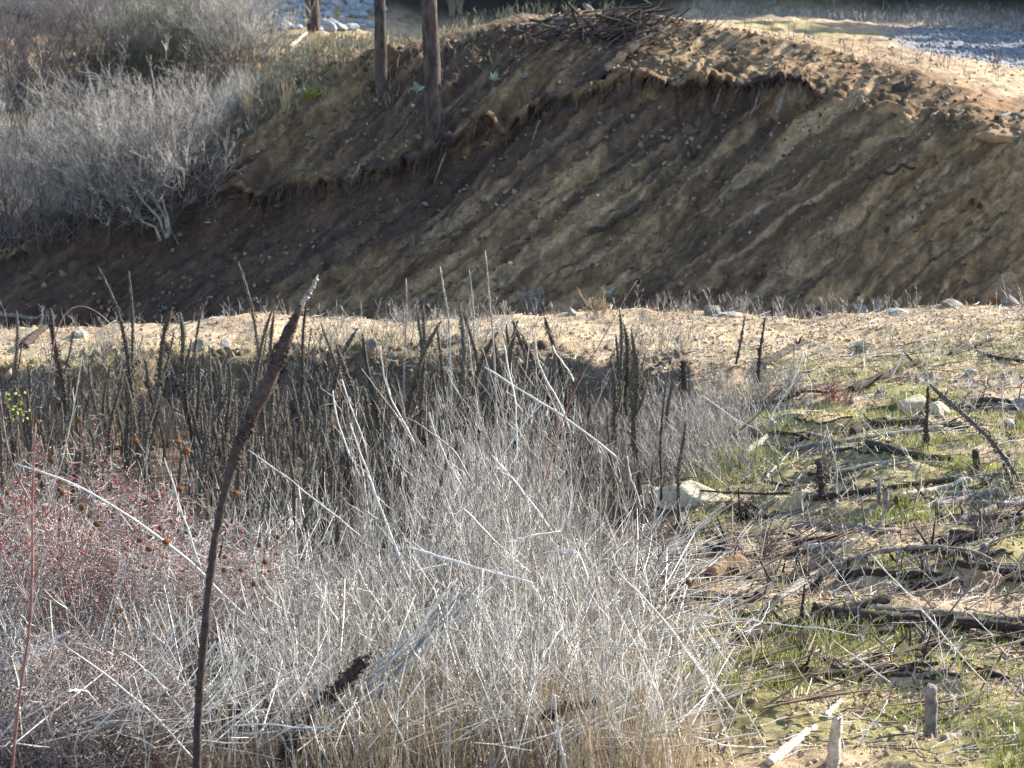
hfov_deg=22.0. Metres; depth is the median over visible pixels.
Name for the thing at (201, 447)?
mullein stalk
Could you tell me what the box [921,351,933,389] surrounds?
dead weed
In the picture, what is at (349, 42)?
slope weeds
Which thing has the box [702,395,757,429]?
dead weed
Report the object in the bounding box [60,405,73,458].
mullein stalk
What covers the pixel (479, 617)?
dead weed
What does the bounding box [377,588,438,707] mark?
dead weed
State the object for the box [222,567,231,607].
seed head
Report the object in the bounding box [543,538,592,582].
dead weed
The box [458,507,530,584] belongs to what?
dead weed
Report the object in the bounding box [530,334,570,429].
dead weed
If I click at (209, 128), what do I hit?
bare shrub
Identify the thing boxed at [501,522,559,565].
dead weed
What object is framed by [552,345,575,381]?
dead weed
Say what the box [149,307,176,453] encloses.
mullein stalk
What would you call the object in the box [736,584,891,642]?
fallen log
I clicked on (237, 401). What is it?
mullein stalk
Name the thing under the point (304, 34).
fallen log
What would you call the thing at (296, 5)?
boulder
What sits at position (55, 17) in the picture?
bare shrub
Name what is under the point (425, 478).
mullein stalk
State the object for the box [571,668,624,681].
dead weed
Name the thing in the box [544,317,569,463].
mullein stalk
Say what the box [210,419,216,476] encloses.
mullein stalk
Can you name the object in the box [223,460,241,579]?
mullein stalk
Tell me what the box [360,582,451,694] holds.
dead weed
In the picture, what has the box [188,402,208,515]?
mullein stalk
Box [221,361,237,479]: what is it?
mullein stalk
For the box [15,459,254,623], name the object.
dead weed
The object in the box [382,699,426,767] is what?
dead weed
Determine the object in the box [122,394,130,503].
mullein stalk
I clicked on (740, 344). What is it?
mullein stalk
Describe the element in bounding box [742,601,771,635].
dead weed
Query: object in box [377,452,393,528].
mullein stalk
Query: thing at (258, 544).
seed head
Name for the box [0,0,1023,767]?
ground
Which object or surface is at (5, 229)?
bare shrub
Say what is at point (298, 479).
mullein stalk
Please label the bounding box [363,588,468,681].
dead weed
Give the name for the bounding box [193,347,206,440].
mullein stalk
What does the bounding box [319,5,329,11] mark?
boulder
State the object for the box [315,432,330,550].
mullein stalk
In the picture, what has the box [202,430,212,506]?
mullein stalk
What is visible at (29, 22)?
bare shrub
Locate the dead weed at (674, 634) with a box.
[616,564,704,676]
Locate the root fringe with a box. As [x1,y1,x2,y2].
[211,74,812,218]
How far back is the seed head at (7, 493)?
13.86 m
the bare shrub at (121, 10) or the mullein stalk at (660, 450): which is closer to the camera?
the mullein stalk at (660, 450)
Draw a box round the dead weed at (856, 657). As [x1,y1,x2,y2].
[837,643,890,682]
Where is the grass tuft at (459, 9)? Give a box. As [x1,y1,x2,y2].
[454,0,464,13]
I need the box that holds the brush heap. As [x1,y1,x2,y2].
[513,0,749,52]
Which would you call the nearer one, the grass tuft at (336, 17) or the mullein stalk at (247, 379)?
the mullein stalk at (247, 379)
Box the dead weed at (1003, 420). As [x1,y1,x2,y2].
[997,381,1006,448]
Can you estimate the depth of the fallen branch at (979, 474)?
20.97 m
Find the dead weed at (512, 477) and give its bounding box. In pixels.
[492,455,551,530]
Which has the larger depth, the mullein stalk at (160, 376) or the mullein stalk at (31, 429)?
the mullein stalk at (160, 376)
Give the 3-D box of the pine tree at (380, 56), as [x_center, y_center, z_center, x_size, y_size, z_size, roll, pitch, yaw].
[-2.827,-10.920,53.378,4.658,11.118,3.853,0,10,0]
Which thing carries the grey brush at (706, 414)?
on the ground at (860, 270)
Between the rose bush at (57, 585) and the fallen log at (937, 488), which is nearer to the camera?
the rose bush at (57, 585)
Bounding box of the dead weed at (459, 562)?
[403,538,532,582]
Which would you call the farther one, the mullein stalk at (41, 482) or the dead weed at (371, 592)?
the mullein stalk at (41, 482)
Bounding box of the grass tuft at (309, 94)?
[299,86,324,100]
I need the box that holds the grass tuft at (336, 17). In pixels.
[329,0,344,21]
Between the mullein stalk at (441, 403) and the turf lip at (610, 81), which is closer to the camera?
the mullein stalk at (441, 403)
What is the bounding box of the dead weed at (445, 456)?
[428,412,474,512]
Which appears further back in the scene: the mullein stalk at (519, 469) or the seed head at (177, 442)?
the mullein stalk at (519, 469)
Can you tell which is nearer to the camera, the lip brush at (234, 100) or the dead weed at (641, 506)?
the dead weed at (641, 506)
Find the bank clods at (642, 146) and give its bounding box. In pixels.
[0,18,1023,325]
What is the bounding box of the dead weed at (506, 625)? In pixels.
[501,612,518,701]
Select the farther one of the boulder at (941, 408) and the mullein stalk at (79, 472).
the boulder at (941, 408)
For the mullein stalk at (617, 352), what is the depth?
24.56 m
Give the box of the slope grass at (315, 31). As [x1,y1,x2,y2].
[180,19,480,186]
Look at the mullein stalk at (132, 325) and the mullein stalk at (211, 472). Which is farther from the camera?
the mullein stalk at (132, 325)
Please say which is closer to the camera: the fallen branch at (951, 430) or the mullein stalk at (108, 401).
the fallen branch at (951, 430)
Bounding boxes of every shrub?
[0,0,95,90]
[0,0,175,77]
[0,0,177,153]
[0,0,234,144]
[0,34,295,245]
[0,35,197,211]
[0,47,145,195]
[0,56,200,258]
[0,74,240,245]
[0,101,135,251]
[2,0,117,60]
[47,0,239,130]
[49,0,251,117]
[70,0,267,86]
[72,39,243,178]
[81,87,191,240]
[82,0,231,58]
[113,0,267,98]
[146,0,334,82]
[160,0,316,64]
[166,0,290,61]
[517,283,546,314]
[577,288,615,316]
[733,526,784,559]
[739,359,787,401]
[769,359,807,396]
[782,623,815,654]
[814,370,855,408]
[815,427,845,470]
[850,340,875,353]
[948,476,1023,538]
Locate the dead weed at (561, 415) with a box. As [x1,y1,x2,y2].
[484,366,616,457]
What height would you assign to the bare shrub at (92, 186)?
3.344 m
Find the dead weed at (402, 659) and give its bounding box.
[348,579,484,703]
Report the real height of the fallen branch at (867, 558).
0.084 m
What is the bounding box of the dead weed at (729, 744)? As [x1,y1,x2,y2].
[693,736,765,748]
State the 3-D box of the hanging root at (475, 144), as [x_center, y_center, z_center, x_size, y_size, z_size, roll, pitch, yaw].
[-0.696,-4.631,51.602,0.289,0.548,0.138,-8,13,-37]
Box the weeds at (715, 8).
[680,0,1023,30]
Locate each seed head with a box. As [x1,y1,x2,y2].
[0,490,8,525]
[28,420,39,470]
[31,457,54,493]
[49,490,64,538]
[59,504,84,546]
[76,417,81,466]
[82,521,100,561]
[104,459,107,491]
[117,608,137,635]
[126,439,139,487]
[136,537,145,578]
[138,546,152,588]
[157,621,185,662]
[159,539,169,579]
[165,440,181,476]
[168,487,182,522]
[182,447,195,509]
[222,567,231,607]
[223,555,228,588]
[228,490,238,534]
[236,568,243,599]
[250,580,261,616]
[256,542,275,577]
[262,559,267,599]
[271,535,280,576]
[452,426,459,451]
[683,579,690,617]
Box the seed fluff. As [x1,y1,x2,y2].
[0,375,762,746]
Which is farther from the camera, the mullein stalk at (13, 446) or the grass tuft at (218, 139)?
the grass tuft at (218, 139)
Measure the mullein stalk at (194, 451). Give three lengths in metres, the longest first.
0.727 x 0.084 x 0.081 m
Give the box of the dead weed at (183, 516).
[164,458,217,567]
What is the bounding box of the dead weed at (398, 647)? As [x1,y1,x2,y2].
[359,592,458,675]
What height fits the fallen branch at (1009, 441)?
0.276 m
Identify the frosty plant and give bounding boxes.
[229,191,250,198]
[409,81,423,93]
[489,72,499,80]
[519,72,530,77]
[606,289,617,295]
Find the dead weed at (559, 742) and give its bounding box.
[553,694,568,767]
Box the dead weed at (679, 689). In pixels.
[666,639,691,767]
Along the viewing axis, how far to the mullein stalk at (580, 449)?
23.18 m
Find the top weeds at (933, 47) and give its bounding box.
[697,6,1002,121]
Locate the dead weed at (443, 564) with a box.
[414,551,448,573]
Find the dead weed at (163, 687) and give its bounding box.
[120,651,183,713]
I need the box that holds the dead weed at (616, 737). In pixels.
[598,694,630,767]
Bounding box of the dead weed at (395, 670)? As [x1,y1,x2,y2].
[366,585,466,698]
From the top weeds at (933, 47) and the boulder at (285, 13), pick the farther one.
the boulder at (285, 13)
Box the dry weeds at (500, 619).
[0,367,774,767]
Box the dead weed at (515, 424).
[504,345,521,467]
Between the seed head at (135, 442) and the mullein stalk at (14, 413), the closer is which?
the seed head at (135, 442)
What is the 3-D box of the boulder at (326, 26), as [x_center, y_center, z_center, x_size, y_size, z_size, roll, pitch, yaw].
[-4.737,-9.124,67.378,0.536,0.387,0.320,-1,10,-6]
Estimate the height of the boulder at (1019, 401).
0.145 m
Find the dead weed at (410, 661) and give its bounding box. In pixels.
[348,587,490,712]
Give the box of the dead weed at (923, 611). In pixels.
[870,554,993,692]
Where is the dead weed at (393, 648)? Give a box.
[357,580,436,693]
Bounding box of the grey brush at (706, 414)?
[550,332,815,577]
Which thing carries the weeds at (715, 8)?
on the ground at (860, 270)
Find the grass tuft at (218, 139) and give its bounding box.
[208,126,222,149]
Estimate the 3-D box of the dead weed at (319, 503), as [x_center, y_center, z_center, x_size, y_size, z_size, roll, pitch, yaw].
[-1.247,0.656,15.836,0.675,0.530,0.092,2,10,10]
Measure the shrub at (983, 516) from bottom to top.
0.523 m
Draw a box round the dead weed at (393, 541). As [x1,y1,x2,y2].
[347,423,416,591]
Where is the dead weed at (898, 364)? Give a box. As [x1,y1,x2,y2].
[891,353,906,377]
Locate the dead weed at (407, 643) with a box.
[360,578,457,692]
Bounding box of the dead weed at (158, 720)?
[64,645,192,758]
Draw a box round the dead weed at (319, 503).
[248,450,360,536]
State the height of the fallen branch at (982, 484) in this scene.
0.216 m
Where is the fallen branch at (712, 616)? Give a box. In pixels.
[683,599,856,635]
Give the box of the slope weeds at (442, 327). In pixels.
[19,294,704,446]
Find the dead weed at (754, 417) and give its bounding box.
[739,385,785,430]
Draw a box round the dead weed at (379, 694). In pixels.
[370,584,456,706]
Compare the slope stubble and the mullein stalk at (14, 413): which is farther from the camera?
the slope stubble
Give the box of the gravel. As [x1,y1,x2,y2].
[884,5,1023,67]
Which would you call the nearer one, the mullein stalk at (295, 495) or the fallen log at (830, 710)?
the fallen log at (830, 710)
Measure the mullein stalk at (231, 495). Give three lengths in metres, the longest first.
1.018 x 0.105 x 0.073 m
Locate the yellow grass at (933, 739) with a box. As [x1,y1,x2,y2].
[650,326,1023,767]
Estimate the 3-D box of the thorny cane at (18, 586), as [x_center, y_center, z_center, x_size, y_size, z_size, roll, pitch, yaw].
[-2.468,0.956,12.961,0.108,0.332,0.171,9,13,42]
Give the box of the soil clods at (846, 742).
[634,306,1023,767]
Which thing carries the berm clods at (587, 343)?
on the ground at (860, 270)
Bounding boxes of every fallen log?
[0,310,45,319]
[18,324,47,349]
[289,31,307,47]
[488,324,527,330]
[586,24,662,82]
[678,537,811,587]
[690,576,771,600]
[698,639,753,653]
[700,489,790,494]
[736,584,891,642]
[747,434,769,452]
[761,335,805,367]
[764,724,818,766]
[780,541,846,599]
[784,425,943,452]
[795,518,923,546]
[803,538,861,549]
[804,473,976,501]
[811,602,1023,632]
[822,698,842,718]
[842,596,893,608]
[847,351,921,392]
[848,417,924,434]
[860,647,1010,679]
[865,439,954,461]
[868,510,925,523]
[869,163,915,179]
[887,606,1023,621]
[895,665,962,677]
[900,477,971,495]
[931,487,1000,510]
[937,516,1023,545]
[940,729,984,740]
[948,337,994,355]
[957,495,1023,523]
[976,350,1023,362]
[999,112,1023,117]
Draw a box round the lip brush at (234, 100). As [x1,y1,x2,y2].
[0,59,268,240]
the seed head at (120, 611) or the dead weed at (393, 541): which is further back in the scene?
the dead weed at (393, 541)
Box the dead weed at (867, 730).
[857,700,887,745]
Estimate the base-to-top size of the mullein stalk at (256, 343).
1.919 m
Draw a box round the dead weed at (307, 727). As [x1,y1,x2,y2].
[230,706,338,733]
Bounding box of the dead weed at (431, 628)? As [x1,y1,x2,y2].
[363,586,464,704]
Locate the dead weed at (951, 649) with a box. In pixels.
[940,637,961,659]
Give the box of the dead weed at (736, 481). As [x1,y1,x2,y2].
[692,458,769,504]
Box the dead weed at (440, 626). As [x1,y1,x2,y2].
[362,585,479,697]
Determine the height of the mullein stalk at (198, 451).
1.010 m
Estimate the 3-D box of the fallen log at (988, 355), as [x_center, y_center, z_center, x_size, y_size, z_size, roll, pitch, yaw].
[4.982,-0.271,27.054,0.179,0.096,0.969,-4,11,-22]
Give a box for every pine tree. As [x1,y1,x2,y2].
[305,0,320,32]
[374,0,386,96]
[421,0,442,143]
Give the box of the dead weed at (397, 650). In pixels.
[360,593,444,687]
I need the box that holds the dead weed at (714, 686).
[683,644,735,713]
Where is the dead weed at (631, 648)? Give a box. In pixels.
[580,640,663,659]
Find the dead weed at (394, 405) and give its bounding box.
[378,345,415,444]
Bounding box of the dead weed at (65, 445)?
[12,358,81,543]
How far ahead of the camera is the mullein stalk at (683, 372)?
25.35 m
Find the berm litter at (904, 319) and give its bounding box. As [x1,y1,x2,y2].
[0,302,1023,430]
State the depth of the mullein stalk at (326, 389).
23.45 m
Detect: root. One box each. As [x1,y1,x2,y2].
[290,182,296,202]
[351,163,360,184]
[420,155,438,199]
[434,152,445,182]
[469,133,480,160]
[515,12,581,28]
[530,120,540,145]
[712,86,722,111]
[747,91,760,123]
[772,545,998,603]
[775,80,787,114]
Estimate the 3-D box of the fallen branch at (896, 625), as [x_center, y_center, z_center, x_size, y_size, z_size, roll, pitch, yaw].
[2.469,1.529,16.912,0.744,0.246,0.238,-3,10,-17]
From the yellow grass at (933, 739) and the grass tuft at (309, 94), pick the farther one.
the grass tuft at (309, 94)
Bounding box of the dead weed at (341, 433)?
[321,388,356,457]
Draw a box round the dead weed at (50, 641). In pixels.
[15,631,68,674]
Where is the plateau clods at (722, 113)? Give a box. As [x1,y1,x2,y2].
[204,9,1023,317]
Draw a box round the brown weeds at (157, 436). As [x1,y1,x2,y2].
[0,373,678,650]
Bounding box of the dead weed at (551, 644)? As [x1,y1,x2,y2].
[539,626,562,660]
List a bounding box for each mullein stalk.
[0,425,18,571]
[0,507,12,586]
[2,395,27,512]
[11,310,22,457]
[11,377,20,472]
[14,386,48,495]
[22,364,36,454]
[25,382,35,507]
[26,428,36,499]
[33,445,56,543]
[37,394,45,450]
[45,385,52,463]
[48,308,74,455]
[57,402,69,528]
[57,425,66,529]
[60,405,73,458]
[63,406,74,487]
[66,379,74,464]
[68,449,77,543]
[69,407,84,536]
[74,375,85,467]
[81,396,89,430]
[82,413,88,487]
[87,362,103,452]
[89,425,108,542]
[94,474,110,567]
[98,267,137,437]
[99,436,108,532]
[100,379,107,457]
[105,365,114,455]
[105,377,122,490]
[107,504,120,594]
[113,387,123,455]
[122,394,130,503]
[123,370,135,454]
[124,374,142,479]
[126,401,136,530]
[128,272,135,437]
[136,398,145,456]
[141,387,160,510]
[141,394,152,486]
[145,360,166,460]
[147,470,155,563]
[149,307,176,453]
[154,485,165,573]
[155,491,170,548]
[166,466,173,530]
[171,403,194,498]
[173,492,182,545]
[176,312,192,434]
[176,453,188,540]
[181,368,192,456]
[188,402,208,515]
[189,357,201,467]
[190,299,207,477]
[191,430,198,499]
[192,275,318,767]
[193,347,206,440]
[194,437,209,548]
[195,380,206,459]
[196,427,210,542]
[198,438,218,517]
[200,443,224,519]
[201,392,221,488]
[201,425,208,513]
[202,426,218,518]
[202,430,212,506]
[207,404,215,475]
[208,345,215,416]
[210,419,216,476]
[211,358,228,440]
[212,423,239,493]
[215,358,231,470]
[220,421,236,509]
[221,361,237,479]
[222,365,229,438]
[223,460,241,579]
[224,371,235,445]
[226,396,237,550]
[226,431,236,456]
[229,399,238,435]
[229,434,237,552]
[234,454,243,532]
[238,262,266,457]
[239,378,251,468]
[241,308,273,468]
[241,440,252,555]
[242,428,253,533]
[243,368,261,458]
[244,442,253,590]
[247,501,254,548]
[249,454,278,558]
[250,445,257,535]
[251,428,261,528]
[253,426,263,515]
[264,312,278,484]
[264,364,273,458]
[264,481,271,551]
[268,390,285,458]
[268,435,277,527]
[269,438,283,554]
[270,387,284,459]
[274,422,290,521]
[274,479,288,551]
[275,381,288,443]
[275,654,369,761]
[276,418,282,537]
[278,428,285,510]
[281,425,289,482]
[282,385,291,453]
[286,442,301,603]
[289,475,299,568]
[291,377,312,519]
[291,422,300,532]
[293,488,316,601]
[295,300,312,456]
[296,433,303,464]
[301,435,311,544]
[301,448,315,577]
[302,388,317,511]
[303,417,322,550]
[306,383,329,448]
[306,431,319,527]
[307,437,315,543]
[310,413,313,481]
[312,328,358,482]
[312,414,319,487]
[314,372,321,433]
[314,396,328,514]
[315,420,319,474]
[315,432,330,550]
[316,376,335,487]
[318,453,332,574]
[318,525,326,582]
[320,323,353,437]
[320,369,330,482]
[323,485,335,574]
[328,444,335,536]
[329,373,339,462]
[329,390,338,454]
[330,419,345,520]
[332,472,346,590]
[335,344,365,492]
[336,379,343,441]
[338,389,345,474]
[342,413,349,488]
[343,392,350,467]
[343,399,349,443]
[344,404,349,448]
[345,438,360,546]
[346,422,359,516]
[350,379,361,514]
[357,413,365,508]
[359,397,366,462]
[361,334,386,488]
[362,387,375,441]
[368,415,380,523]
[370,452,375,531]
[371,420,400,538]
[371,429,389,541]
[373,385,387,429]
[377,378,383,425]
[377,395,396,515]
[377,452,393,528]
[381,415,390,499]
[381,487,391,595]
[385,412,396,507]
[385,418,393,516]
[390,382,415,469]
[391,428,396,473]
[391,458,403,530]
[393,452,401,514]
[394,321,441,460]
[394,373,412,465]
[395,430,403,488]
[401,477,407,568]
[401,519,411,581]
[402,280,407,474]
[405,414,416,468]
[406,441,412,535]
[407,401,417,434]
[413,434,430,502]
[415,303,427,475]
[416,305,428,501]
[420,455,430,534]
[424,393,427,475]
[424,520,435,578]
[426,451,449,545]
[427,379,431,464]
[430,357,439,467]
[436,325,449,461]
[438,374,442,443]
[438,410,444,474]
[439,405,453,471]
[440,268,452,476]
[447,382,453,455]
[448,332,498,499]
[454,302,468,504]
[458,353,470,460]
[461,307,489,473]
[469,270,476,491]
[473,376,493,484]
[485,251,497,473]
[485,370,492,442]
[487,404,492,455]
[487,455,495,527]
[489,377,494,444]
[493,341,516,486]
[494,424,503,508]
[503,376,513,424]
[504,320,520,458]
[504,415,512,474]
[504,430,521,497]
[505,324,518,432]
[512,320,546,475]
[517,410,539,518]
[517,445,523,512]
[521,334,560,483]
[526,372,536,465]
[528,422,535,496]
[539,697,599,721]
[543,326,558,473]
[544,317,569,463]
[565,388,571,494]
[573,432,586,480]
[577,427,586,486]
[584,385,590,468]
[585,404,595,473]
[586,453,594,527]
[594,472,614,543]
[606,405,615,517]
[606,433,614,494]
[610,359,624,475]
[611,334,619,450]
[616,309,629,458]
[622,324,640,439]
[627,329,645,457]
[628,344,651,494]
[630,392,642,457]
[647,460,657,532]
[658,380,666,509]
[664,382,674,458]
[674,420,686,525]
[676,360,690,390]
[735,316,745,363]
[756,318,765,381]
[813,458,829,502]
[921,386,931,452]
[929,384,1022,481]
[1002,461,1015,488]
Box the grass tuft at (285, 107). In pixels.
[278,78,295,111]
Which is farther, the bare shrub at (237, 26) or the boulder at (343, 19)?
the boulder at (343, 19)
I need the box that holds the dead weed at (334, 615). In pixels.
[315,582,338,623]
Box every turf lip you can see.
[216,116,479,207]
[470,66,640,139]
[628,67,813,104]
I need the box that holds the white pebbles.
[647,310,1021,712]
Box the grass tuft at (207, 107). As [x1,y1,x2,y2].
[190,89,221,119]
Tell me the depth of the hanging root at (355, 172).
51.75 m
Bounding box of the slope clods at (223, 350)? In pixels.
[0,332,702,459]
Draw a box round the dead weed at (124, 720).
[90,703,155,722]
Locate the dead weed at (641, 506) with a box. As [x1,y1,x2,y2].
[627,456,644,509]
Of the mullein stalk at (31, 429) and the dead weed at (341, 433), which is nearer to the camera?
the dead weed at (341, 433)
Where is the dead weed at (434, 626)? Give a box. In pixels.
[357,580,473,708]
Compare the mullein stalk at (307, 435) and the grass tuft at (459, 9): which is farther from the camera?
the grass tuft at (459, 9)
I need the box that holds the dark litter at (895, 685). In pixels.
[636,328,1023,764]
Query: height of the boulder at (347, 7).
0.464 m
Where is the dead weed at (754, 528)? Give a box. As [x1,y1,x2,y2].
[731,514,779,545]
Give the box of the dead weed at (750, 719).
[740,695,764,744]
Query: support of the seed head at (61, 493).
on the ground at (860, 270)
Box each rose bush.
[0,406,205,702]
[0,602,222,767]
[84,477,327,708]
[207,551,383,725]
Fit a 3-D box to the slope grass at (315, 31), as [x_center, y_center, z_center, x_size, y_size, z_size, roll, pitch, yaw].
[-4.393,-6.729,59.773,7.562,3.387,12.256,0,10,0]
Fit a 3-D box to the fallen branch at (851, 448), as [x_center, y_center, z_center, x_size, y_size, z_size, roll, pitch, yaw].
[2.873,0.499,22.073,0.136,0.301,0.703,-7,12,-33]
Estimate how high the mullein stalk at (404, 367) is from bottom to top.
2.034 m
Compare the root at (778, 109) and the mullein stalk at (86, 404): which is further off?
the root at (778, 109)
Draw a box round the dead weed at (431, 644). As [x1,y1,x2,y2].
[361,588,483,708]
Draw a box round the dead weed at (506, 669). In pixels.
[488,634,538,723]
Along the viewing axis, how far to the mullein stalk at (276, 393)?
26.03 m
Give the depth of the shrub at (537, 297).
48.37 m
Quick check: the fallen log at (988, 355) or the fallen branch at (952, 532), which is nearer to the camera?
the fallen branch at (952, 532)
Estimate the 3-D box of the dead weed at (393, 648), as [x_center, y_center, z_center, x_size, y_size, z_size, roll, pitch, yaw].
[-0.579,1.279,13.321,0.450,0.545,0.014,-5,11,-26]
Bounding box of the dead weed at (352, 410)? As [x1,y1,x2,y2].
[338,379,369,449]
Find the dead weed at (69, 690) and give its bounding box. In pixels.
[66,676,100,706]
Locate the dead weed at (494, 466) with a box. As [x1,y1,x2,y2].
[443,401,544,518]
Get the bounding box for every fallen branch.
[683,599,856,635]
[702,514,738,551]
[705,544,756,564]
[718,424,809,439]
[721,459,803,488]
[726,488,755,521]
[726,534,818,559]
[727,560,773,577]
[735,399,799,417]
[735,454,796,476]
[736,512,821,542]
[741,605,788,615]
[742,400,831,410]
[746,501,778,519]
[746,548,808,582]
[748,383,823,408]
[748,552,823,583]
[750,664,820,676]
[753,558,788,596]
[758,596,787,632]
[759,423,829,478]
[769,675,826,686]
[781,572,810,611]
[783,417,852,448]
[785,647,887,678]
[790,373,903,393]
[790,496,902,533]
[794,407,852,424]
[796,431,876,455]
[804,475,891,495]
[807,470,856,488]
[812,588,874,630]
[815,523,853,565]
[815,598,846,631]
[819,656,935,679]
[830,431,885,453]
[830,631,889,668]
[836,442,926,472]
[838,560,944,579]
[839,610,952,640]
[841,632,938,684]
[849,389,887,403]
[858,410,888,421]
[860,556,891,563]
[866,386,977,411]
[872,636,907,660]
[883,582,912,589]
[890,621,956,658]
[893,482,966,503]
[897,629,967,654]
[902,561,948,572]
[905,518,974,558]
[906,585,988,612]
[909,391,981,419]
[909,577,963,590]
[911,415,960,428]
[912,619,953,648]
[914,629,971,678]
[921,409,1023,428]
[923,386,1014,419]
[930,625,974,636]
[931,426,972,430]
[934,479,1022,498]
[935,455,1021,478]
[935,505,964,522]
[948,551,980,596]
[948,559,1023,573]
[949,524,1023,536]
[953,376,1023,409]
[960,460,1006,488]
[965,504,1023,521]
[969,499,1023,507]
[975,619,1023,645]
[977,543,1013,556]
[978,382,1021,403]
[978,474,1023,484]
[980,507,1014,549]
[985,562,1023,566]
[991,639,1023,665]
[992,438,1023,446]
[1002,573,1023,581]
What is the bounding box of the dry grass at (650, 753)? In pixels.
[142,536,759,767]
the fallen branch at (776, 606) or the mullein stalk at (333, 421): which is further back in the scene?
the mullein stalk at (333, 421)
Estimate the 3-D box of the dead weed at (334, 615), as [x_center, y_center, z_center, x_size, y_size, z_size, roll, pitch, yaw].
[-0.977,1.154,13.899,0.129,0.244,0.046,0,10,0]
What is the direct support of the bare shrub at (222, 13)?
on the ground at (860, 270)
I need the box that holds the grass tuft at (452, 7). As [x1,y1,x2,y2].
[446,0,456,15]
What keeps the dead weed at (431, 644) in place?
on the ground at (860, 270)
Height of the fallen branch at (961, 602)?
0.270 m
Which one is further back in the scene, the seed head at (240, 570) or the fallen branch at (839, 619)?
the fallen branch at (839, 619)
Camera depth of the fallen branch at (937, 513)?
20.00 m
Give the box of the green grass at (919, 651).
[655,316,1023,767]
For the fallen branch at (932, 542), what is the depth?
18.84 m
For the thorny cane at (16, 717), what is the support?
on the ground at (860, 270)
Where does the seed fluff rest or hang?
on the ground at (860, 270)
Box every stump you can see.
[826,716,842,767]
[876,477,881,504]
[883,488,888,508]
[923,682,937,738]
[971,449,979,473]
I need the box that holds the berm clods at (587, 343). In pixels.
[0,304,1023,407]
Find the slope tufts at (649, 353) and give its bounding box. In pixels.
[1,327,694,453]
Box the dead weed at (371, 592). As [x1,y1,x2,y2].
[357,569,401,638]
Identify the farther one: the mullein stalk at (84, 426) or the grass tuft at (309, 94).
the grass tuft at (309, 94)
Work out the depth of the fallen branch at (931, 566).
18.56 m
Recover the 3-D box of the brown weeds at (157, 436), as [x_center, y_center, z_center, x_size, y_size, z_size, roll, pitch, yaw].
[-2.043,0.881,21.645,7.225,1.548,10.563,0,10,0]
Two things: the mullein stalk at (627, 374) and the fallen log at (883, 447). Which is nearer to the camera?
the fallen log at (883, 447)
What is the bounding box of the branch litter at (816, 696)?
[667,473,1023,723]
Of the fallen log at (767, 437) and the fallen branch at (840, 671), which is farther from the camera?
the fallen log at (767, 437)
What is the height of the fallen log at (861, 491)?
0.276 m
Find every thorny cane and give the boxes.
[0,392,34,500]
[0,550,29,604]
[2,423,39,767]
[49,306,115,369]
[392,417,470,479]
[539,281,636,502]
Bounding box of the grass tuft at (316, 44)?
[307,27,323,59]
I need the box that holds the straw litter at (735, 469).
[618,332,1023,761]
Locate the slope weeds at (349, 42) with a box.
[198,0,615,160]
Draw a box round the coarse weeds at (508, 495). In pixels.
[311,310,671,670]
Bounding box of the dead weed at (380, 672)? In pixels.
[364,593,443,689]
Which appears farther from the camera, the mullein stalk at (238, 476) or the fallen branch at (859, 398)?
the fallen branch at (859, 398)
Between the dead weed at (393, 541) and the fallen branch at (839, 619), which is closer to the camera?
the dead weed at (393, 541)
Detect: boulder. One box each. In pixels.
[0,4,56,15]
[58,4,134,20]
[74,331,86,337]
[191,339,204,351]
[220,338,230,345]
[268,8,280,17]
[276,20,293,29]
[278,3,288,13]
[280,12,291,17]
[282,0,296,4]
[287,15,299,23]
[289,1,301,10]
[293,24,302,29]
[296,9,305,18]
[299,18,306,25]
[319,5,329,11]
[320,10,334,17]
[320,20,336,31]
[321,0,329,4]
[327,18,338,24]
[330,0,344,6]
[335,11,347,16]
[336,23,347,30]
[338,4,354,11]
[339,15,347,23]
[344,23,359,30]
[345,0,359,4]
[345,10,358,17]
[353,19,365,23]
[354,3,367,12]
[358,24,365,30]
[359,12,367,18]
[360,0,372,4]
[361,19,374,26]
[365,338,376,351]
[367,5,373,10]
[388,352,396,358]
[567,307,577,315]
[582,2,602,20]
[639,480,729,509]
[641,484,658,505]
[695,554,751,579]
[703,305,721,316]
[721,312,742,316]
[725,497,747,509]
[827,96,848,108]
[853,303,869,312]
[873,103,916,116]
[875,299,884,311]
[886,308,907,313]
[891,80,906,91]
[896,394,925,414]
[929,401,949,417]
[941,299,963,309]
[964,368,977,375]
[969,571,1006,590]
[974,127,1015,145]
[979,281,1014,305]
[1000,418,1015,428]
[1002,295,1019,305]
[1011,398,1023,410]
[1015,409,1023,422]
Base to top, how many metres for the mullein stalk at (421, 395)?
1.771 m
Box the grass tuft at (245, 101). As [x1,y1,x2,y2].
[237,76,255,117]
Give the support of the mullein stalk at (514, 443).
on the ground at (860, 270)
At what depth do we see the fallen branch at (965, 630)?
17.05 m
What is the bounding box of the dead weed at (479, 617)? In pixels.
[473,569,483,766]
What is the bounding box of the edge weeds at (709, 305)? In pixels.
[0,281,1023,342]
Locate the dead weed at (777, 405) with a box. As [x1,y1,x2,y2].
[767,352,803,423]
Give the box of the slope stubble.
[0,320,647,458]
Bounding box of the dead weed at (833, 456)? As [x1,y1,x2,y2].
[826,426,844,486]
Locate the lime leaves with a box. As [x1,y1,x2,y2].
[0,391,29,420]

